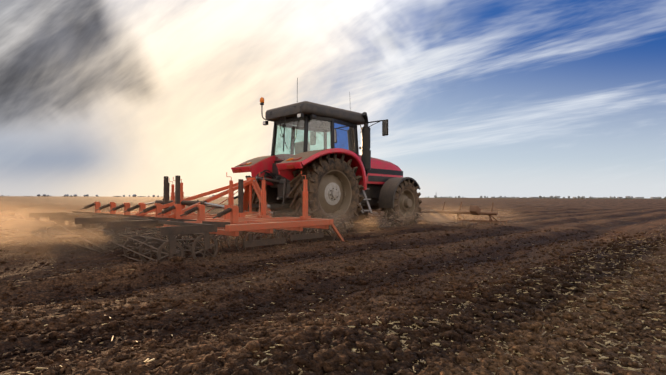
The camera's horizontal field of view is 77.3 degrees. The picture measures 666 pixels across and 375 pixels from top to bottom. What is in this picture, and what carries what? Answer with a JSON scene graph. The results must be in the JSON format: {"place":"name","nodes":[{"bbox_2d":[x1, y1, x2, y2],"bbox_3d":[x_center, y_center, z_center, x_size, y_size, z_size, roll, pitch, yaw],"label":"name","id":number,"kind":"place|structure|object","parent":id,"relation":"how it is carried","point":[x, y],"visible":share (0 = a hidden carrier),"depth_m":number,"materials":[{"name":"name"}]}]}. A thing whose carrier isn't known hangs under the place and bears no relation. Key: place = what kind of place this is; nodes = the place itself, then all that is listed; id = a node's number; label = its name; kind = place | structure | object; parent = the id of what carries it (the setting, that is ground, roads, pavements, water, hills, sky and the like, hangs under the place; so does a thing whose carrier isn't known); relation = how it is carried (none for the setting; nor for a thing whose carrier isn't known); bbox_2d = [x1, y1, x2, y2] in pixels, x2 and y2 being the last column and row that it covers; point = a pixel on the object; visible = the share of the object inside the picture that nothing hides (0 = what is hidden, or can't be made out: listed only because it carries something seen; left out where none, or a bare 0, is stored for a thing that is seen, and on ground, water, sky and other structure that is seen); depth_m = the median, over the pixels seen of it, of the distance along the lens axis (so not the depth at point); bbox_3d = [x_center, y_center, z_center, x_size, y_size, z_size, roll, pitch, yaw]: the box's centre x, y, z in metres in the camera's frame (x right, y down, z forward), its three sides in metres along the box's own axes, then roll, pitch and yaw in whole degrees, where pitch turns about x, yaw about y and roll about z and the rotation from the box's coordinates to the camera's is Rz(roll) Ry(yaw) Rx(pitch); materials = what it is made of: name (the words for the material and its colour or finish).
{"place":"outdoors","nodes":[
{"label":"outdoors","id":0,"kind":"place"},
{"bbox_2d":[0,200,51,241],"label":"dust cloud","id":1,"kind":"structure","parent":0,"point":[21,225],"depth_m":7.58,"materials":[{"name":"beige soil"}]},
{"bbox_2d":[162,218,318,249],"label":"dust cloud","id":2,"kind":"structure","parent":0,"point":[243,235],"depth_m":6.48,"materials":[{"name":"brown soil"}]},
{"bbox_2d":[248,207,313,237],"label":"dust cloud","id":3,"kind":"structure","parent":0,"point":[280,216],"depth_m":8.43,"materials":[{"name":"brown soil"}]},
{"bbox_2d":[0,196,665,374],"bbox_3d":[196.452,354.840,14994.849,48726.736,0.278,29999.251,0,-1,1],"label":"field ground","id":4,"kind":"structure","parent":0,"point":[600,217],"depth_m":4.96,"materials":[{"name":"soil"}]},
{"bbox_2d":[0,196,55,229],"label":"dust cloud","id":5,"kind":"structure","parent":4,"relation":"on","point":[16,204],"depth_m":10.18,"materials":[{"name":"beige soil"}]},
{"bbox_2d":[0,198,56,226],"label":"dust cloud","id":6,"kind":"structure","parent":4,"relation":"on","point":[16,210],"depth_m":9.22,"materials":[{"name":"beige soil"}]},
{"bbox_2d":[0,196,82,239],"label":"dust cloud","id":7,"kind":"structure","parent":4,"relation":"on","point":[21,209],"depth_m":7.96,"materials":[{"name":"beige soil"}]},
{"bbox_2d":[0,199,109,231],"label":"dust cloud","id":8,"kind":"structure","parent":4,"relation":"on","point":[39,212],"depth_m":9.04,"materials":[{"name":"beige soil"}]},
{"bbox_2d":[0,202,132,247],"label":"dust cloud","id":9,"kind":"structure","parent":4,"relation":"on","point":[32,223],"depth_m":6.73,"materials":[{"name":"beige soil"}]},
{"bbox_2d":[0,220,183,259],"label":"dust cloud","id":10,"kind":"structure","parent":4,"relation":"on","point":[73,238],"depth_m":5.41,"materials":[{"name":"brown soil"}]},
{"bbox_2d":[33,206,154,241],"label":"dust cloud","id":11,"kind":"structure","parent":4,"relation":"on","point":[68,221],"depth_m":7.84,"materials":[{"name":"beige soil"}]},
{"bbox_2d":[57,205,153,226],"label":"dust cloud","id":12,"kind":"structure","parent":4,"relation":"on","point":[109,210],"depth_m":9.18,"materials":[{"name":"brown soil"}]},
{"bbox_2d":[55,213,190,248],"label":"dust cloud","id":13,"kind":"structure","parent":4,"relation":"on","point":[97,229],"depth_m":6.78,"materials":[{"name":"beige soil"}]},
{"bbox_2d":[102,222,235,250],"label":"dust cloud","id":14,"kind":"structure","parent":4,"relation":"on","point":[165,238],"depth_m":5.87,"materials":[{"name":"brown soil"}]},
{"bbox_2d":[28,171,343,261],"bbox_3d":[-3.074,0.439,8.137,6.306,1.444,3.519,-1,-2,42],"label":"cultivator","id":15,"kind":"object","parent":4,"relation":"on","point":[206,224],"visible":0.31,"depth_m":6.79,"materials":[{"name":"metal"}]},
{"bbox_2d":[264,203,349,237],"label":"dust cloud","id":16,"kind":"structure","parent":4,"relation":"on","point":[313,216],"depth_m":8.63,"materials":[{"name":"brown soil"}]},
{"bbox_2d":[227,78,421,233],"bbox_3d":[-0.062,-0.749,10.916,2.878,3.736,5.787,-1,-2,45],"label":"tractor","id":17,"kind":"object","parent":4,"relation":"on","point":[342,174],"visible":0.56,"depth_m":9.95,"materials":[{"name":"red metal"}]},
{"bbox_2d":[294,207,370,233],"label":"dust cloud","id":18,"kind":"structure","parent":4,"relation":"on","point":[340,221],"depth_m":9.09,"materials":[{"name":"brown soil"}]},
{"bbox_2d":[0,223,665,374],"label":"soil clods","id":19,"kind":"object","parent":4,"relation":"on","point":[310,353],"visible":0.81,"depth_m":2.48,"materials":[{"name":"brown soil"}]},
{"bbox_2d":[0,210,665,374],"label":"straw","id":20,"kind":"object","parent":4,"relation":"on","point":[583,363],"visible":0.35,"depth_m":2.52,"materials":[{"name":"beige plant"}]},
{"bbox_2d":[2,194,665,198],"bbox_3d":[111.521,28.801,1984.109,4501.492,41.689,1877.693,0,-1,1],"label":"treeline","id":21,"kind":"object","parent":4,"relation":"on","point":[135,195],"visible":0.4,"depth_m":2136.03,"materials":[{"name":"grey"}]},
{"bbox_2d":[348,215,394,231],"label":"dust cloud","id":22,"kind":"structure","parent":4,"relation":"on","point":[368,224],"depth_m":9.97,"materials":[{"name":"brown soil"}]},
{"bbox_2d":[380,205,478,226],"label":"dust cloud","id":23,"kind":"structure","parent":4,"relation":"on","point":[438,218],"depth_m":11.49,"materials":[{"name":"brown soil"}]},
{"bbox_2d":[368,202,507,224],"bbox_3d":[2.327,0.780,13.284,5.930,0.895,1.301,-1,-2,45],"label":"harrow","id":24,"kind":"object","parent":4,"relation":"on","point":[474,209],"visible":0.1,"depth_m":11.86,"materials":[{"name":"metal"}]},
{"bbox_2d":[0,0,665,197],"label":"sky","id":25,"kind":"structure","parent":0,"point":[102,98],"materials":[{"name":"blue"}]},
{"bbox_2d":[363,208,432,226],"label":"dust cloud","id":26,"kind":"structure","parent":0,"point":[400,214],"depth_m":10.84,"materials":[{"name":"brown soil"}]},
{"bbox_2d":[419,203,485,221],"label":"dust cloud","id":27,"kind":"structure","parent":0,"point":[440,209],"depth_m":13.70,"materials":[{"name":"brown soil"}]},
{"bbox_2d":[424,204,525,224],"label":"dust cloud","id":28,"kind":"structure","parent":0,"point":[474,216],"depth_m":12.10,"materials":[{"name":"brown soil"}]}
]}

